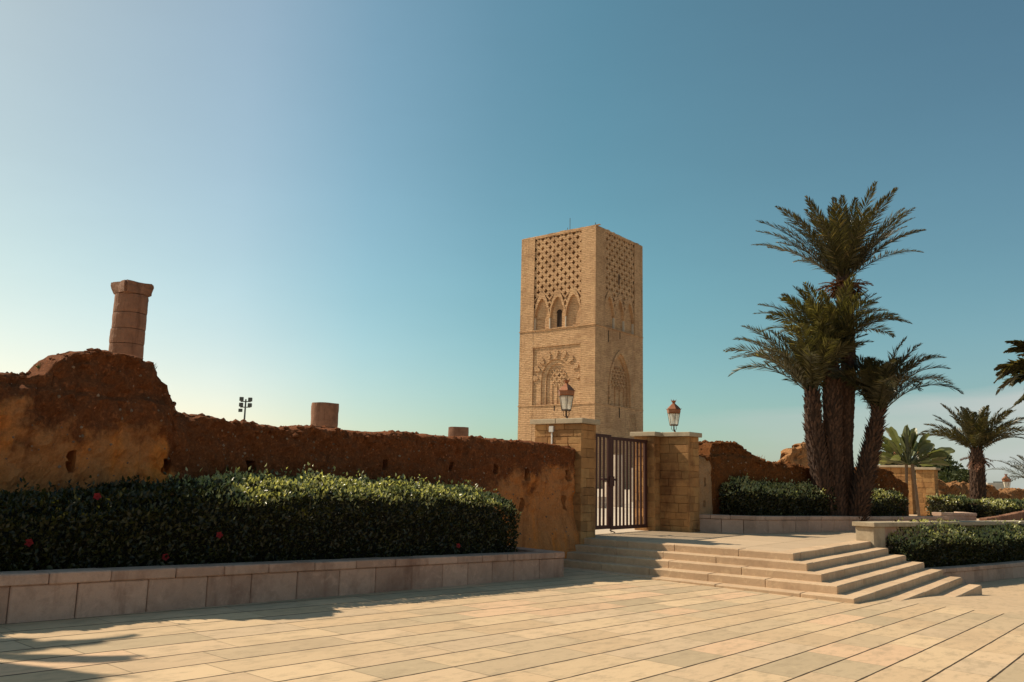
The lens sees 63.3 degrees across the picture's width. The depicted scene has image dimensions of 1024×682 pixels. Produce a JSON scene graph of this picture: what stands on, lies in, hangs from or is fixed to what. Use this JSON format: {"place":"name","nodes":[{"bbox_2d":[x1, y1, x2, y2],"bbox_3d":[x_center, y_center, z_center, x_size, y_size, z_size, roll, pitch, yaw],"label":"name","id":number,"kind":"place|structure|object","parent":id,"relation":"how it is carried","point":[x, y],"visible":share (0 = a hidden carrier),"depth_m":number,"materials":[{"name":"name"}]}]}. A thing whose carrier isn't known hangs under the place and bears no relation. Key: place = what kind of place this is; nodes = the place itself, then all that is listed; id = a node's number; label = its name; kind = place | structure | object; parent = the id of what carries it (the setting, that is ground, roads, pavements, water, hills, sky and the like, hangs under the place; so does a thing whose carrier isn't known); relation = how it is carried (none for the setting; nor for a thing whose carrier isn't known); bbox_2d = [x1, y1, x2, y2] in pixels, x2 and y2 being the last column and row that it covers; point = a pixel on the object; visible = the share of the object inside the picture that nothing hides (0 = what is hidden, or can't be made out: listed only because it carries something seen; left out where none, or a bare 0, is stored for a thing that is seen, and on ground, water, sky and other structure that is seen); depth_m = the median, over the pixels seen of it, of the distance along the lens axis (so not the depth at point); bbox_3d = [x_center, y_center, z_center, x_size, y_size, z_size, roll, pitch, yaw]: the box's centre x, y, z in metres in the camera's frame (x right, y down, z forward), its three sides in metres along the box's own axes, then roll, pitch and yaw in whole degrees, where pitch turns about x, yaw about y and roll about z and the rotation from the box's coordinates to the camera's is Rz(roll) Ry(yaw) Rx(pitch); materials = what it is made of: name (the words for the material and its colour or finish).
{"place":"outdoors","nodes":[
{"label":"outdoors","id":0,"kind":"place"},
{"bbox_2d":[109,279,153,357],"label":"ruined column","id":1,"kind":"structure","parent":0,"point":[129,320],"depth_m":22.67,"materials":[{"name":"stone"}]},
{"bbox_2d":[311,402,338,427],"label":"ruined column","id":2,"kind":"structure","parent":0,"point":[324,413],"depth_m":32.19,"materials":[{"name":"stone"}]},
{"bbox_2d":[448,427,468,436],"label":"ruined column","id":3,"kind":"structure","parent":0,"point":[458,431],"depth_m":42.28,"materials":[{"name":"stone"}]},
{"bbox_2d":[0,569,1023,681],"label":"plaza pavement","id":4,"kind":"structure","parent":0,"point":[570,625],"depth_m":9.49,"materials":[{"name":"beige stone"}]},
{"bbox_2d":[0,546,564,623],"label":"stone planter","id":5,"kind":"object","parent":4,"relation":"on","point":[38,595],"visible":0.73,"depth_m":10.90,"materials":[{"name":"beige stone"}]},
{"bbox_2d":[0,462,521,571],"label":"hedge","id":6,"kind":"object","parent":5,"relation":"in","point":[220,518],"visible":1,"depth_m":11.87,"materials":[{"name":"green plant"}]},
{"bbox_2d":[0,348,578,558],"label":"rammed earth wall","id":7,"kind":"structure","parent":4,"relation":"on","point":[98,415],"depth_m":12.77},
{"bbox_2d":[564,537,981,603],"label":"stone steps","id":8,"kind":"structure","parent":4,"relation":"on","point":[854,571],"depth_m":18.07,"materials":[{"name":"beige stone"}]},
{"bbox_2d":[852,520,1023,550],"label":"stone parapet","id":9,"kind":"structure","parent":4,"relation":"on","point":[875,533],"depth_m":22.37,"materials":[{"name":"beige stone"}]},
{"bbox_2d":[925,560,1023,583],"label":"stone planter","id":10,"kind":"object","parent":4,"relation":"on","point":[972,573],"visible":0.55,"depth_m":23.91,"materials":[{"name":"beige stone"}]},
{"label":"planter soil","id":11,"kind":"structure","parent":10,"relation":"in","visible":0},
{"bbox_2d":[885,516,1023,567],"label":"hedge","id":12,"kind":"object","parent":11,"relation":"on","point":[957,548],"visible":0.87,"depth_m":23.99,"materials":[{"name":"green plant"}]},
{"bbox_2d":[985,455,1023,481],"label":"date palm","id":13,"kind":"object","parent":4,"relation":"on","point":[1015,467],"visible":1,"depth_m":38.77,"materials":[{"name":"green plant"}]},
{"bbox_2d":[1002,474,1010,487],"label":"street lantern","id":14,"kind":"object","parent":4,"relation":"on","point":[1006,482],"visible":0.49,"depth_m":62.74,"materials":[{"name":"brown metal"}]},
{"bbox_2d":[0,0,1023,488],"label":"sky","id":15,"kind":"structure","parent":0,"point":[330,201],"materials":[{"name":"blue"}]},
{"bbox_2d":[595,489,916,533],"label":"esplanade ground","id":16,"kind":"structure","parent":0,"point":[601,531],"depth_m":31.62,"materials":[{"name":"beige stone"}]},
{"bbox_2d":[238,397,251,418],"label":"floodlight mast","id":17,"kind":"object","parent":16,"relation":"on","point":[241,399],"visible":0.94,"depth_m":58.98,"materials":[{"name":"grey metal"}]},
{"bbox_2d":[517,222,642,488],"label":"stone minaret","id":18,"kind":"object","parent":16,"relation":"on","point":[581,315],"visible":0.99,"depth_m":144.49,"materials":[{"name":"stone"}]},
{"bbox_2d":[597,496,605,507],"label":"pale column","id":19,"kind":"structure","parent":16,"relation":"on","point":[601,502],"depth_m":42.78,"materials":[{"name":"stone"}]},
{"bbox_2d":[613,455,621,506],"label":"pale column","id":20,"kind":"structure","parent":16,"relation":"on","point":[618,483],"depth_m":45.64,"materials":[{"name":"stone"}]},
{"bbox_2d":[632,468,635,501],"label":"pale column","id":21,"kind":"structure","parent":16,"relation":"on","point":[632,484],"depth_m":56.33,"materials":[{"name":"stone"}]},
{"bbox_2d":[777,441,809,466],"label":"rammed earth wall","id":22,"kind":"structure","parent":16,"relation":"on","point":[797,453],"depth_m":59.04,"materials":[{"name":"brown soil"}]},
{"bbox_2d":[878,451,902,464],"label":"pine tree","id":23,"kind":"object","parent":16,"relation":"on","point":[891,463],"visible":0.12,"depth_m":98.32,"materials":[{"name":"green plant"}]},
{"bbox_2d":[909,455,963,475],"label":"pine tree","id":24,"kind":"object","parent":16,"relation":"on","point":[948,459],"visible":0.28,"depth_m":87.10,"materials":[{"name":"green plant"}]},
{"bbox_2d":[938,468,969,482],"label":"pine tree","id":25,"kind":"object","parent":16,"relation":"on","point":[960,475],"visible":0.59,"depth_m":83.11,"materials":[{"name":"green plant"}]},
{"bbox_2d":[986,481,1003,489],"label":"white building","id":26,"kind":"structure","parent":16,"relation":"on","point":[998,485],"depth_m":128.02,"materials":[{"name":"grey paint"}]},
{"bbox_2d":[595,514,978,550],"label":"terrace pavement","id":27,"kind":"structure","parent":0,"point":[779,541],"depth_m":21.66,"materials":[{"name":"beige stone"}]},
{"bbox_2d":[530,418,599,543],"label":"gate pier","id":28,"kind":"structure","parent":27,"relation":"on","point":[578,435],"depth_m":20.98,"materials":[{"name":"beige stone"}]},
{"bbox_2d":[549,426,553,443],"bbox_3d":[1.017,2.446,21.398,0.140,0.510,0.057,-6,-12,38],"label":"junction box","id":29,"kind":"object","parent":28,"relation":"attached to","point":[551,429],"visible":0.92,"depth_m":21.39,"materials":[{"name":"white plastic"}]},
{"bbox_2d":[558,378,575,417],"bbox_3d":[1.424,1.529,21.733,0.524,1.092,0.509,-6,-12,38],"label":"street lantern","id":30,"kind":"object","parent":28,"relation":"on","point":[566,393],"visible":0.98,"depth_m":21.61,"materials":[{"name":"white glass"}]},
{"bbox_2d":[595,433,647,532],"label":"iron gate","id":31,"kind":"structure","parent":28,"relation":"attached to","point":[611,481],"depth_m":23.37,"materials":[{"name":"brown metal"}]},
{"bbox_2d":[630,432,701,531],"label":"gate pier","id":32,"kind":"structure","parent":27,"relation":"on","point":[673,480],"depth_m":24.41,"materials":[{"name":"beige stone"}]},
{"bbox_2d":[666,400,681,431],"bbox_3d":[4.891,2.275,25.084,0.492,1.025,0.478,-6,-12,38],"label":"street lantern","id":33,"kind":"object","parent":32,"relation":"on","point":[673,409],"visible":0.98,"depth_m":24.97,"materials":[{"name":"white glass"}]},
{"bbox_2d":[699,456,712,513],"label":"plastered wall end","id":34,"kind":"structure","parent":27,"relation":"on","point":[705,492],"depth_m":24.79,"materials":[{"name":"paint"}]},
{"bbox_2d":[699,440,908,529],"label":"rammed earth wall","id":35,"kind":"structure","parent":27,"relation":"on","point":[726,459],"depth_m":26.09,"materials":[{"name":"brown soil"}]},
{"bbox_2d":[699,514,948,533],"bbox_3d":[10.653,6.103,26.506,11.237,1.074,1.386,6,-11,-27],"label":"stone planter","id":36,"kind":"object","parent":27,"relation":"on","point":[752,524],"visible":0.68,"depth_m":24.69,"materials":[{"name":"beige stone"}]},
{"bbox_2d":[878,465,916,513],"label":"gate pier","id":37,"kind":"structure","parent":27,"relation":"on","point":[898,471],"depth_m":44.39,"materials":[{"name":"beige stone"}]},
{"bbox_2d":[879,425,954,515],"bbox_3d":[15.568,5.162,32.599,3.351,3.758,1.751,1,-9,0],"label":"bird of paradise tree","id":38,"kind":"object","parent":27,"relation":"on","point":[925,451],"visible":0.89,"depth_m":32.61,"materials":[{"name":"green plant"}]},
{"bbox_2d":[914,467,939,515],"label":"gate pier","id":39,"kind":"structure","parent":27,"relation":"on","point":[927,480],"depth_m":41.48,"materials":[{"name":"beige stone"}]},
{"bbox_2d":[925,493,972,515],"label":"hedge","id":40,"kind":"object","parent":27,"relation":"on","point":[948,503],"visible":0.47,"depth_m":40.72,"materials":[{"name":"green plant"}]},
{"bbox_2d":[938,479,969,497],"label":"rammed earth wall","id":41,"kind":"structure","parent":27,"relation":"on","point":[956,488],"depth_m":47.04,"materials":[{"name":"brown soil"}]},
{"bbox_2d":[932,512,976,520],"bbox_3d":[18.582,7.753,34.594,1.121,1.271,5.124,-6,-12,38],"label":"stone planter","id":42,"kind":"object","parent":27,"relation":"on","point":[963,516],"visible":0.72,"depth_m":33.99,"materials":[{"name":"beige stone"}]},
{"bbox_2d":[918,403,1023,504],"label":"date palm","id":43,"kind":"object","parent":27,"relation":"on","point":[978,432],"visible":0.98,"depth_m":42.93,"materials":[{"name":"green plant"}]},
{"bbox_2d":[966,496,1023,517],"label":"hedge","id":44,"kind":"object","parent":27,"relation":"on","point":[988,506],"visible":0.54,"depth_m":40.91,"materials":[{"name":"green plant"}]},
{"bbox_2d":[979,510,1023,520],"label":"brick kerb","id":45,"kind":"structure","parent":27,"relation":"on","point":[1019,515],"depth_m":34.25,"materials":[{"name":"stone"}]},
{"bbox_2d":[986,484,1023,503],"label":"rammed earth wall","id":46,"kind":"structure","parent":27,"relation":"on","point":[1006,493],"depth_m":55.08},
{"bbox_2d":[993,340,1023,405],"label":"fan palm","id":47,"kind":"object","parent":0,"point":[1013,368],"visible":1,"depth_m":22.68,"materials":[{"name":"green plant"}]},
{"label":"planter soil","id":48,"kind":"structure","parent":0,"visible":0},
{"bbox_2d":[718,473,837,515],"bbox_3d":[8.286,4.895,26.151,4.944,1.479,1.489,7,-11,-30],"label":"hedge","id":49,"kind":"object","parent":48,"relation":"on","point":[742,498],"visible":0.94,"depth_m":25.47,"materials":[{"name":"green plant"}]},
{"bbox_2d":[724,310,873,515],"bbox_3d":[9.498,2.696,27.897,4.877,6.741,5.175,-6,-12,38],"label":"date palm","id":50,"kind":"object","parent":48,"relation":"on","point":[810,363],"visible":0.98,"depth_m":27.28,"materials":[{"name":"green plant"}]},
{"bbox_2d":[753,274,911,515],"bbox_3d":[10.709,2.055,27.745,4.942,7.983,4.761,-1,-10,12],"label":"date palm","id":51,"kind":"object","parent":48,"relation":"on","point":[839,316],"visible":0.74,"depth_m":27.38,"materials":[{"name":"green plant"}]},
{"bbox_2d":[752,181,926,505],"bbox_3d":[11.305,0.578,28.265,5.644,11.083,5.959,-6,-12,38],"label":"date palm","id":52,"kind":"object","parent":48,"relation":"on","point":[843,252],"visible":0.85,"depth_m":28.07,"materials":[{"name":"green plant"}]},
{"bbox_2d":[868,487,909,515],"bbox_3d":[12.459,5.533,28.576,2.767,1.223,1.186,7,-11,-32],"label":"hedge","id":53,"kind":"object","parent":48,"relation":"on","point":[886,505],"visible":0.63,"depth_m":28.42,"materials":[{"name":"green plant"}]},
{"bbox_2d":[828,336,963,520],"bbox_3d":[12.344,3.042,27.200,4.792,6.018,4.416,8,-12,-37],"label":"date palm","id":54,"kind":"object","parent":48,"relation":"on","point":[877,386],"visible":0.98,"depth_m":27.00,"materials":[{"name":"green plant"}]}
]}

